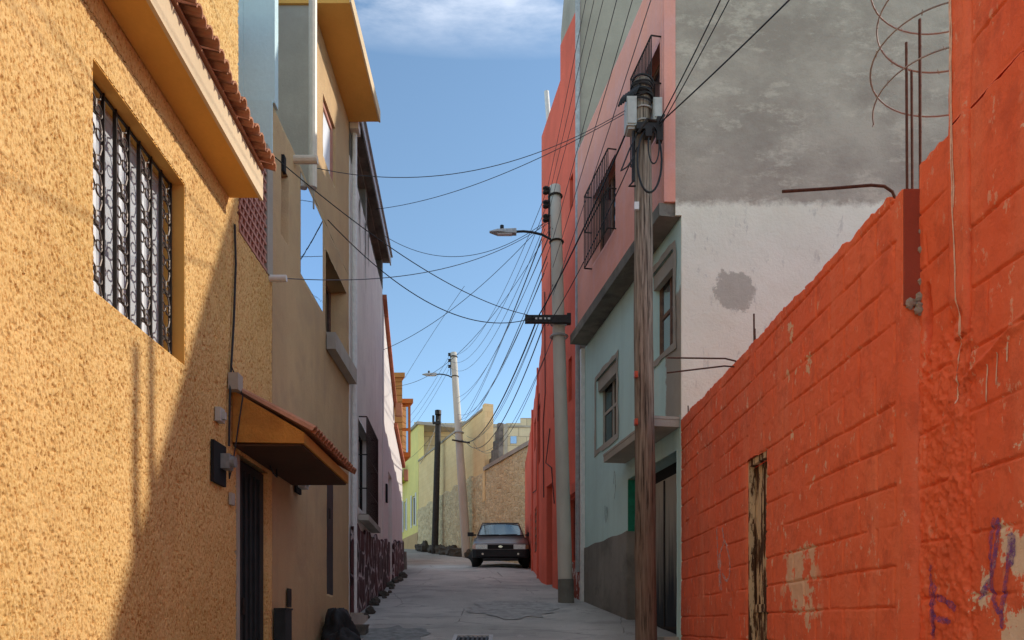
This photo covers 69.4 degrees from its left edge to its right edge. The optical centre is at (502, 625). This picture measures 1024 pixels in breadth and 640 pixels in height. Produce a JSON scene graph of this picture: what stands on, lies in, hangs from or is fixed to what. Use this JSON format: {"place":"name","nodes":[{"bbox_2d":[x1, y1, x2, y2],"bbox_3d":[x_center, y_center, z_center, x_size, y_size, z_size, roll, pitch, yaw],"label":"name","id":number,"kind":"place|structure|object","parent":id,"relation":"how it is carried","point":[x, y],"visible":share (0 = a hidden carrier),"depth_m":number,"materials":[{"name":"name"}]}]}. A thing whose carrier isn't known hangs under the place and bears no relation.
{"place":"outdoors","nodes":[
{"label":"outdoors","id":0,"kind":"place"},
{"bbox_2d":[354,0,563,426],"label":"sky","id":1,"kind":"structure","parent":0,"point":[460,85],"materials":[{"name":"blue"}]},
{"bbox_2d":[361,549,676,639],"bbox_3d":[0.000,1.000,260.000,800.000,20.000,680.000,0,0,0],"label":"road","id":2,"kind":"structure","parent":0,"point":[436,596],"depth_m":12.73,"materials":[{"name":"concrete"}]},
{"bbox_2d":[0,0,356,639],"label":"house","id":3,"kind":"structure","parent":2,"relation":"on","point":[153,437],"depth_m":4.67,"materials":[{"name":"orange paint"}]},
{"bbox_2d":[91,58,184,364],"bbox_3d":[-2.449,-2.545,4.765,0.282,1.324,1.214,0,0,0],"label":"window","id":4,"kind":"structure","parent":3,"relation":"in","point":[138,266],"depth_m":4.88,"materials":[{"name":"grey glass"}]},
{"bbox_2d":[240,460,262,639],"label":"door","id":5,"kind":"structure","parent":3,"relation":"in","point":[251,480],"depth_m":6.84,"materials":[{"name":"paint"}]},
{"bbox_2d":[274,608,292,639],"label":"stone block","id":6,"kind":"structure","parent":2,"relation":"on","point":[282,623],"depth_m":7.40,"materials":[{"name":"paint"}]},
{"bbox_2d":[238,0,379,639],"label":"house","id":7,"kind":"structure","parent":2,"relation":"on","point":[306,89],"depth_m":9.03,"materials":[{"name":"beige paint"}]},
{"bbox_2d":[300,172,322,311],"bbox_3d":[-2.319,-4.615,8.980,0.022,1.160,1.030,0,0,0],"label":"mirror window","id":8,"kind":"structure","parent":7,"relation":"in","point":[311,236],"depth_m":8.94,"materials":[{"name":"blue glass"}]},
{"bbox_2d":[325,285,330,331],"bbox_3d":[-2.565,-4.395,10.305,0.050,1.070,1.290,0,0,0],"label":"window","id":9,"kind":"structure","parent":7,"relation":"in","point":[328,294],"depth_m":10.86,"materials":[{"name":"grey glass"}]},
{"bbox_2d":[323,101,332,180],"bbox_3d":[-2.365,-6.455,9.860,0.050,0.810,0.680,0,0,0],"label":"window","id":10,"kind":"structure","parent":7,"relation":"in","point":[327,127],"depth_m":9.99,"materials":[{"name":"white glass"}]},
{"bbox_2d":[327,485,332,594],"bbox_3d":[-2.322,-1.300,9.910,0.081,1.760,0.380,0,0,0],"label":"door","id":11,"kind":"structure","parent":7,"relation":"in","point":[329,487],"depth_m":9.89,"materials":[{"name":"paint"}]},
{"bbox_2d":[321,607,359,639],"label":"rubbish bag","id":12,"kind":"object","parent":2,"relation":"on","point":[336,619],"visible":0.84,"depth_m":9.27,"materials":[{"name":"black plastic"}]},
{"bbox_2d":[324,626,360,639],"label":"rubbish bag","id":13,"kind":"object","parent":2,"relation":"on","point":[344,633],"visible":1,"depth_m":8.87,"materials":[{"name":"black plastic"}]},
{"bbox_2d":[350,613,367,623],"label":"step","id":14,"kind":"structure","parent":2,"relation":"on","point":[359,618],"depth_m":10.53,"materials":[{"name":"grey concrete"}]},
{"bbox_2d":[355,624,368,634],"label":"kerb block","id":15,"kind":"structure","parent":2,"relation":"on","point":[362,629],"depth_m":9.72,"materials":[{"name":"concrete"}]},
{"bbox_2d":[365,607,375,613],"bbox_3d":[-2.109,-0.228,11.818,0.179,0.155,0.200,0,0,0],"label":"loose stone","id":16,"kind":"object","parent":2,"relation":"on","point":[369,610],"visible":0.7,"depth_m":11.74,"materials":[{"name":"grey stone"}]},
{"bbox_2d":[349,122,392,613],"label":"house","id":17,"kind":"structure","parent":2,"relation":"on","point":[366,563],"depth_m":12.72,"materials":[{"name":"white paint"}]},
{"bbox_2d":[358,416,380,532],"bbox_3d":[-2.400,-2.575,12.849,0.370,1.711,1.702,0,0,-3],"label":"window","id":18,"kind":"structure","parent":17,"relation":"in","point":[369,520],"depth_m":12.85,"materials":[{"name":"metal"}]},
{"bbox_2d":[369,599,378,605],"bbox_3d":[-2.266,-0.390,13.006,0.208,0.154,0.171,0,0,0],"label":"loose stone","id":19,"kind":"object","parent":2,"relation":"on","point":[373,602],"visible":0.67,"depth_m":12.94,"materials":[{"name":"grey stone"}]},
{"bbox_2d":[379,590,389,595],"bbox_3d":[-2.327,-0.621,14.531,0.223,0.170,0.194,0,0,0],"label":"loose stone","id":20,"kind":"object","parent":2,"relation":"on","point":[383,593],"visible":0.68,"depth_m":14.46,"materials":[{"name":"grey stone"}]},
{"bbox_2d":[386,581,394,586],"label":"loose stone","id":21,"kind":"object","parent":2,"relation":"on","point":[390,583],"visible":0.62,"depth_m":15.90,"materials":[{"name":"grey stone"}]},
{"bbox_2d":[382,294,407,587],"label":"house","id":22,"kind":"structure","parent":2,"relation":"on","point":[393,462],"depth_m":17.43,"materials":[{"name":"white paint"}]},
{"bbox_2d":[360,625,429,639],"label":"road patch","id":23,"kind":"object","parent":2,"relation":"on","point":[397,632],"visible":0.97,"depth_m":9.81,"materials":[{"name":"concrete"}]},
{"bbox_2d":[391,578,398,582],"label":"loose stone","id":24,"kind":"object","parent":2,"relation":"on","point":[394,580],"visible":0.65,"depth_m":16.64,"materials":[{"name":"grey stone"}]},
{"bbox_2d":[394,372,412,461],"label":"house","id":25,"kind":"structure","parent":2,"relation":"on","point":[404,424],"depth_m":24.48,"materials":[{"name":"orange paint"}]},
{"bbox_2d":[406,287,463,375],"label":"cable","id":26,"kind":"object","parent":25,"relation":"attached to","point":[432,333],"visible":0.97,"depth_m":21.39,"materials":[{"name":"black rubber"}]},
{"bbox_2d":[404,551,406,569],"bbox_3d":[-2.750,-1.761,20.551,0.211,0.600,0.211,0,0,0],"label":"bollard","id":27,"kind":"object","parent":2,"relation":"on","point":[405,560],"visible":0.31,"depth_m":20.48,"materials":[{"name":"concrete"}]},
{"bbox_2d":[416,544,421,551],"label":"boulder","id":28,"kind":"object","parent":2,"relation":"on","point":[418,548],"visible":0.43,"depth_m":36.94,"materials":[{"name":"grey stone"}]},
{"bbox_2d":[421,540,428,551],"bbox_3d":[-3.804,-3.833,36.708,0.508,0.826,0.586,0,0,0],"label":"boulder","id":29,"kind":"object","parent":2,"relation":"on","point":[424,546],"visible":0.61,"depth_m":36.50,"materials":[{"name":"grey stone"}]},
{"bbox_2d":[402,421,454,548],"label":"house","id":30,"kind":"structure","parent":2,"relation":"on","point":[410,497],"depth_m":40.68,"materials":[{"name":"paint"}]},
{"bbox_2d":[402,498,406,531],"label":"window","id":31,"kind":"structure","parent":30,"relation":"in","point":[406,498],"depth_m":42.56,"materials":[{"name":"white glass"}]},
{"bbox_2d":[410,492,415,527],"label":"window","id":32,"kind":"structure","parent":30,"relation":"in","point":[414,498],"depth_m":40.79,"materials":[{"name":"white glass"}]},
{"bbox_2d":[431,410,440,553],"bbox_3d":[-3.126,-6.673,34.931,0.498,6.954,0.469,0,0,0],"label":"utility pole","id":33,"kind":"object","parent":2,"relation":"on","point":[436,489],"visible":0.94,"depth_m":34.88,"materials":[{"name":"brown wood"}]},
{"bbox_2d":[435,544,444,553],"bbox_3d":[-2.929,-3.533,34.576,0.477,0.606,0.482,0,0,0],"label":"boulder","id":34,"kind":"object","parent":2,"relation":"on","point":[437,548],"visible":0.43,"depth_m":34.44,"materials":[{"name":"grey stone"}]},
{"bbox_2d":[438,546,447,554],"bbox_3d":[-2.598,-3.334,33.342,0.639,0.523,0.638,0,0,0],"label":"boulder","id":35,"kind":"object","parent":2,"relation":"on","point":[442,550],"visible":0.45,"depth_m":33.20,"materials":[{"name":"grey stone"}]},
{"bbox_2d":[422,352,470,557],"bbox_3d":[-2.317,-7.009,30.997,2.082,8.899,0.455,0,0,0],"label":"utility pole","id":36,"kind":"object","parent":2,"relation":"on","point":[458,432],"visible":0.95,"depth_m":30.87,"materials":[{"name":"concrete"}]},
{"bbox_2d":[449,196,544,354],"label":"cable","id":37,"kind":"object","parent":36,"relation":"attached to","point":[514,268],"visible":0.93,"depth_m":16.28,"materials":[{"name":"black rubber"}]},
{"bbox_2d":[450,224,544,370],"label":"cable","id":38,"kind":"object","parent":36,"relation":"attached to","point":[511,302],"visible":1,"depth_m":16.62,"materials":[{"name":"black rubber"}]},
{"bbox_2d":[453,210,544,362],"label":"cable","id":39,"kind":"object","parent":36,"relation":"attached to","point":[510,290],"visible":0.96,"depth_m":16.61,"materials":[{"name":"black rubber"}]},
{"bbox_2d":[463,239,541,422],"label":"cable","id":40,"kind":"object","parent":36,"relation":"attached to","point":[508,324],"visible":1,"depth_m":16.75,"materials":[{"name":"black rubber"}]},
{"bbox_2d":[461,273,544,419],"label":"cable","id":41,"kind":"object","parent":36,"relation":"attached to","point":[514,340],"visible":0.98,"depth_m":16.39,"materials":[{"name":"black rubber"}]},
{"bbox_2d":[462,229,544,417],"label":"cable","id":42,"kind":"object","parent":36,"relation":"attached to","point":[509,321],"visible":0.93,"depth_m":17.45,"materials":[{"name":"black rubber"}]},
{"bbox_2d":[464,257,546,427],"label":"cable","id":43,"kind":"object","parent":36,"relation":"attached to","point":[515,334],"visible":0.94,"depth_m":16.33,"materials":[{"name":"black rubber"}]},
{"bbox_2d":[463,239,547,394],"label":"cable","id":44,"kind":"object","parent":36,"relation":"attached to","point":[515,312],"visible":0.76,"depth_m":17.08,"materials":[{"name":"black rubber"}]},
{"bbox_2d":[461,245,550,423],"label":"cable","id":45,"kind":"object","parent":36,"relation":"attached to","point":[518,328],"visible":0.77,"depth_m":16.75,"materials":[{"name":"black rubber"}]},
{"bbox_2d":[465,262,547,414],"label":"cable","id":46,"kind":"object","parent":36,"relation":"attached to","point":[516,337],"visible":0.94,"depth_m":16.90,"materials":[{"name":"black rubber"}]},
{"bbox_2d":[471,303,546,441],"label":"cable","id":47,"kind":"object","parent":36,"relation":"attached to","point":[517,372],"visible":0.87,"depth_m":16.90,"materials":[{"name":"black rubber"}]},
{"bbox_2d":[445,545,457,555],"bbox_3d":[-2.120,-3.214,32.449,0.799,0.669,0.519,0,0,0],"label":"boulder","id":48,"kind":"object","parent":2,"relation":"on","point":[447,552],"visible":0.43,"depth_m":32.35,"materials":[{"name":"grey stone"}]},
{"bbox_2d":[449,548,461,556],"bbox_3d":[-1.989,-3.114,31.773,0.653,0.482,0.710,0,0,0],"label":"boulder","id":49,"kind":"object","parent":2,"relation":"on","point":[452,551],"visible":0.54,"depth_m":31.60,"materials":[{"name":"grey stone"}]},
{"bbox_2d":[455,549,461,556],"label":"boulder","id":50,"kind":"object","parent":2,"relation":"on","point":[458,553],"visible":0.71,"depth_m":31.34,"materials":[{"name":"grey stone"}]},
{"bbox_2d":[464,549,470,557],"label":"boulder","id":51,"kind":"object","parent":2,"relation":"on","point":[467,553],"visible":0.55,"depth_m":30.69,"materials":[{"name":"stone"}]},
{"bbox_2d":[414,418,530,454],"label":"house","id":52,"kind":"structure","parent":2,"relation":"on","point":[519,435],"depth_m":41.00,"materials":[{"name":"grey paint"}]},
{"bbox_2d":[511,436,515,443],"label":"window","id":53,"kind":"structure","parent":52,"relation":"in","point":[513,438],"depth_m":40.94,"materials":[{"name":"blue glass"}]},
{"bbox_2d":[452,634,492,639],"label":"drain grate","id":54,"kind":"object","parent":2,"relation":"on","point":[472,636],"visible":1,"depth_m":9.41,"materials":[{"name":"metal"}]},
{"bbox_2d":[417,403,528,563],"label":"house","id":55,"kind":"structure","parent":2,"relation":"on","point":[495,483],"depth_m":30.66,"materials":[{"name":"paint"}]},
{"bbox_2d":[467,523,529,567],"bbox_3d":[-0.055,-2.522,22.914,2.009,1.367,4.325,0,6,0],"label":"parked car","id":56,"kind":"object","parent":2,"relation":"on","point":[500,541],"visible":0.97,"depth_m":21.27,"materials":[{"name":"grey paint"}]},
{"bbox_2d":[466,601,558,619],"bbox_3d":[0.185,-0.273,12.373,1.568,0.350,2.194,0,0,0],"label":"road patch","id":57,"kind":"object","parent":2,"relation":"on","point":[503,610],"visible":1,"depth_m":12.39,"materials":[{"name":"concrete"}]},
{"bbox_2d":[489,183,573,602],"bbox_3d":[0.534,-4.009,13.253,1.532,7.788,0.426,0,0,0],"label":"utility pole","id":58,"kind":"object","parent":2,"relation":"on","point":[559,322],"visible":0.96,"depth_m":13.20,"materials":[{"name":"concrete"}]},
{"bbox_2d":[275,157,531,315],"bbox_3d":[-0.864,-5.069,10.220,0.011,0.834,6.384,0,0,26],"label":"cable","id":59,"kind":"object","parent":58,"relation":"attached to","point":[385,243],"visible":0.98,"depth_m":8.96,"materials":[{"name":"rubber"}]},
{"bbox_2d":[287,222,548,279],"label":"cable","id":60,"kind":"object","parent":58,"relation":"attached to","point":[411,274],"visible":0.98,"depth_m":9.41,"materials":[{"name":"black rubber"}]},
{"bbox_2d":[328,220,534,322],"bbox_3d":[-0.845,-5.144,11.365,0.014,0.646,4.478,0,0,40],"label":"cable","id":61,"kind":"object","parent":58,"relation":"attached to","point":[410,291],"visible":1,"depth_m":10.77,"materials":[{"name":"rubber"}]},
{"bbox_2d":[383,215,550,349],"bbox_3d":[-0.789,-6.574,14.325,4.010,1.659,0.010,0,0,32],"label":"cable","id":62,"kind":"object","parent":58,"relation":"attached to","point":[465,298],"visible":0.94,"depth_m":14.30,"materials":[{"name":"black rubber"}]},
{"bbox_2d":[385,218,549,256],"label":"cable","id":63,"kind":"object","parent":58,"relation":"attached to","point":[467,255],"visible":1,"depth_m":13.92,"materials":[{"name":"black rubber"}]},
{"bbox_2d":[400,227,550,385],"bbox_3d":[-0.874,-6.343,15.425,0.009,1.621,5.581,0,0,-39],"label":"cable","id":64,"kind":"object","parent":58,"relation":"attached to","point":[485,324],"visible":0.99,"depth_m":14.77,"materials":[{"name":"black rubber"}]},
{"bbox_2d":[462,324,535,441],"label":"cable","id":65,"kind":"object","parent":58,"relation":"attached to","point":[510,381],"visible":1,"depth_m":16.07,"materials":[{"name":"rubber"}]},
{"bbox_2d":[466,324,544,448],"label":"cable","id":66,"kind":"object","parent":58,"relation":"attached to","point":[518,388],"visible":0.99,"depth_m":15.97,"materials":[{"name":"rubber"}]},
{"bbox_2d":[459,228,552,402],"bbox_3d":[-0.475,-8.200,22.051,0.011,2.211,17.914,0,0,-9],"label":"cable","id":67,"kind":"object","parent":58,"relation":"attached to","point":[514,313],"visible":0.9,"depth_m":16.46,"materials":[{"name":"black rubber"}]},
{"bbox_2d":[467,284,552,437],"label":"cable","id":68,"kind":"object","parent":58,"relation":"attached to","point":[518,373],"visible":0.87,"depth_m":17.16,"materials":[{"name":"black rubber"}]},
{"bbox_2d":[473,336,552,452],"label":"cable","id":69,"kind":"object","parent":58,"relation":"attached to","point":[526,401],"visible":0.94,"depth_m":16.51,"materials":[{"name":"black rubber"}]},
{"bbox_2d":[477,337,552,450],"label":"cable","id":70,"kind":"object","parent":58,"relation":"attached to","point":[527,394],"visible":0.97,"depth_m":16.03,"materials":[{"name":"black rubber"}]},
{"bbox_2d":[547,0,585,188],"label":"cable","id":71,"kind":"object","parent":58,"relation":"attached to","point":[568,87],"visible":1,"depth_m":10.40,"materials":[{"name":"black rubber"}]},
{"bbox_2d":[547,1,593,202],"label":"cable","id":72,"kind":"object","parent":58,"relation":"attached to","point":[572,94],"visible":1,"depth_m":10.23,"materials":[{"name":"black rubber"}]},
{"bbox_2d":[547,1,602,216],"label":"cable","id":73,"kind":"object","parent":58,"relation":"attached to","point":[578,98],"visible":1,"depth_m":10.03,"materials":[{"name":"black rubber"}]},
{"bbox_2d":[553,0,616,237],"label":"cable","id":74,"kind":"object","parent":58,"relation":"attached to","point":[588,108],"visible":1,"depth_m":9.48,"materials":[{"name":"black rubber"}]},
{"bbox_2d":[553,0,632,265],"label":"cable","id":75,"kind":"object","parent":58,"relation":"attached to","point":[597,119],"visible":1,"depth_m":8.95,"materials":[{"name":"black rubber"}]},
{"bbox_2d":[553,0,650,293],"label":"cable","id":76,"kind":"object","parent":58,"relation":"attached to","point":[609,126],"visible":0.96,"depth_m":8.40,"materials":[{"name":"black rubber"}]},
{"bbox_2d":[525,344,541,582],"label":"house","id":77,"kind":"structure","parent":2,"relation":"on","point":[533,494],"depth_m":19.15,"materials":[{"name":"red paint"}]},
{"bbox_2d":[542,0,641,599],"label":"house","id":78,"kind":"structure","parent":2,"relation":"on","point":[573,13],"depth_m":14.50,"materials":[{"name":"red paint"}]},
{"bbox_2d":[574,501,574,560],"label":"window","id":79,"kind":"structure","parent":78,"relation":"in","point":[574,501],"depth_m":14.52,"materials":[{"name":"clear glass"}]},
{"bbox_2d":[618,73,664,639],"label":"utility pole","id":80,"kind":"object","parent":2,"relation":"on","point":[638,120],"visible":0.99,"depth_m":8.89,"materials":[{"name":"brown wood"}]},
{"bbox_2d":[317,110,624,177],"bbox_3d":[-0.329,-5.881,8.950,3.904,0.945,0.008,0,0,-1],"label":"cable","id":81,"kind":"object","parent":80,"relation":"attached to","point":[471,170],"visible":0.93,"depth_m":8.95,"materials":[{"name":"black rubber"}]},
{"bbox_2d":[375,114,623,209],"bbox_3d":[-0.340,-6.915,11.176,0.009,1.279,5.932,0,0,-41],"label":"cable","id":82,"kind":"object","parent":80,"relation":"attached to","point":[512,169],"visible":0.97,"depth_m":10.56,"materials":[{"name":"black rubber"}]},
{"bbox_2d":[539,106,637,314],"bbox_3d":[1.136,-5.875,10.989,0.022,0.772,4.295,0,0,-13],"label":"cable","id":83,"kind":"object","parent":80,"relation":"attached to","point":[587,219],"visible":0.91,"depth_m":10.55,"materials":[{"name":"rubber"}]},
{"bbox_2d":[547,147,637,325],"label":"cable","id":84,"kind":"object","parent":80,"relation":"attached to","point":[594,239],"visible":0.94,"depth_m":10.43,"materials":[{"name":"rubber"}]},
{"bbox_2d":[620,133,637,170],"bbox_3d":[1.519,-5.677,8.848,0.218,0.455,0.034,0,0,3],"label":"cable coil","id":85,"kind":"object","parent":80,"relation":"attached to","point":[622,168],"visible":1,"depth_m":8.84,"materials":[{"name":"rubber"}]},
{"bbox_2d":[636,129,662,193],"bbox_3d":[1.755,-5.549,8.820,0.315,0.784,0.026,0,0,0],"label":"cable coil","id":86,"kind":"object","parent":80,"relation":"hanging from","point":[661,167],"visible":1,"depth_m":8.81,"materials":[{"name":"rubber"}]},
{"bbox_2d":[648,126,659,163],"bbox_3d":[1.800,-5.720,8.800,0.147,0.451,0.018,0,0,0],"label":"cable coil","id":87,"kind":"object","parent":80,"relation":"hanging from","point":[658,148],"visible":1,"depth_m":8.79,"materials":[{"name":"rubber"}]},
{"bbox_2d":[659,0,720,121],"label":"cable","id":88,"kind":"object","parent":80,"relation":"attached to","point":[691,58],"visible":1,"depth_m":7.66,"materials":[{"name":"rubber"}]},
{"bbox_2d":[661,0,729,125],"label":"cable","id":89,"kind":"object","parent":80,"relation":"attached to","point":[696,60],"visible":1,"depth_m":7.64,"materials":[{"name":"rubber"}]},
{"bbox_2d":[659,0,789,123],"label":"cable","id":90,"kind":"object","parent":80,"relation":"attached to","point":[763,25],"visible":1,"depth_m":7.34,"materials":[{"name":"rubber"}]},
{"bbox_2d":[570,0,948,639],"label":"house","id":91,"kind":"structure","parent":2,"relation":"on","point":[762,118],"depth_m":9.11,"materials":[{"name":"teal paint"}]},
{"bbox_2d":[584,148,616,269],"bbox_3d":[1.595,-6.445,11.530,0.322,1.194,1.272,0,0,-10],"label":"window grille","id":92,"kind":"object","parent":91,"relation":"in","point":[607,197],"depth_m":11.54,"materials":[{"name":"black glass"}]},
{"bbox_2d":[594,350,618,457],"bbox_3d":[1.784,-3.619,12.182,0.176,1.407,1.327,0,0,-9],"label":"window","id":93,"kind":"structure","parent":91,"relation":"in","point":[608,383],"depth_m":12.33,"materials":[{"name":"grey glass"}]},
{"bbox_2d":[630,34,660,167],"bbox_3d":[1.931,-6.745,9.575,0.322,1.194,0.775,0,0,-10],"label":"window","id":94,"kind":"structure","parent":91,"relation":"in","point":[656,77],"depth_m":9.61,"materials":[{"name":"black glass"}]},
{"bbox_2d":[653,240,675,366],"bbox_3d":[2.180,-4.181,9.753,0.176,1.398,0.968,0,0,-9],"label":"window","id":95,"kind":"structure","parent":91,"relation":"in","point":[665,278],"depth_m":9.80,"materials":[{"name":"grey"}]},
{"bbox_2d":[656,474,676,633],"bbox_3d":[2.247,-0.410,10.216,0.055,3.220,1.824,0,0,-9],"label":"garage door","id":96,"kind":"structure","parent":91,"relation":"in","point":[666,490],"depth_m":10.15,"materials":[{"name":"metal"}]},
{"bbox_2d":[681,189,922,639],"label":"garden wall","id":97,"kind":"structure","parent":2,"relation":"on","point":[800,489],"depth_m":5.11,"materials":[{"name":"brick"}]},
{"bbox_2d":[667,365,733,373],"bbox_3d":[1.903,-2.383,6.991,0.710,0.167,0.027,0,0,-4],"label":"rebar","id":98,"kind":"object","parent":97,"relation":"attached to","point":[700,368],"visible":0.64,"depth_m":6.98,"materials":[{"name":"brown metal"}]},
{"bbox_2d":[667,357,735,361],"bbox_3d":[1.899,-2.413,6.963,0.698,0.227,0.020,0,0,-3],"label":"rebar","id":99,"kind":"object","parent":97,"relation":"attached to","point":[698,358],"visible":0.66,"depth_m":6.96,"materials":[{"name":"brown metal"}]},
{"bbox_2d":[753,314,754,340],"bbox_3d":[2.268,-2.555,6.660,0.019,0.510,0.016,0,0,0],"label":"rebar","id":100,"kind":"object","parent":97,"relation":"attached to","point":[753,327],"visible":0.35,"depth_m":6.66,"materials":[{"name":"metal"}]},
{"bbox_2d":[748,451,768,639],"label":"door","id":101,"kind":"structure","parent":97,"relation":"in","point":[757,477],"depth_m":6.60,"materials":[{"name":"wood"}]},
{"bbox_2d":[782,183,895,198],"bbox_3d":[1.904,-2.396,4.155,0.694,0.193,0.028,0,0,-7],"label":"rebar","id":102,"kind":"object","parent":97,"relation":"attached to","point":[889,189],"visible":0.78,"depth_m":4.15,"materials":[{"name":"brown metal"}]},
{"bbox_2d":[905,42,907,188],"bbox_3d":[2.252,-2.775,4.120,0.017,0.950,0.014,0,0,0],"label":"rebar","id":103,"kind":"object","parent":97,"relation":"attached to","point":[906,105],"visible":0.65,"depth_m":4.12,"materials":[{"name":"metal"}]},
{"bbox_2d":[910,70,913,188],"bbox_3d":[2.288,-2.700,4.130,0.017,0.800,0.014,0,0,0],"label":"rebar","id":104,"kind":"object","parent":97,"relation":"attached to","point":[911,127],"visible":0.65,"depth_m":4.12,"materials":[{"name":"brown metal"}]},
{"bbox_2d":[918,18,921,165],"bbox_3d":[2.330,-2.840,4.125,0.016,1.080,0.030,0,0,45],"label":"rebar","id":105,"kind":"object","parent":97,"relation":"attached to","point":[920,88],"visible":0.65,"depth_m":4.12,"materials":[{"name":"metal"}]},
{"bbox_2d":[917,0,1023,639],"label":"house","id":106,"kind":"structure","parent":2,"relation":"on","point":[970,426],"depth_m":3.59,"materials":[{"name":"red paint"}]},
{"bbox_2d":[869,0,948,126],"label":"razor wire","id":107,"kind":"object","parent":106,"relation":"attached to","point":[885,55],"visible":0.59,"depth_m":4.13,"materials":[{"name":"metal"}]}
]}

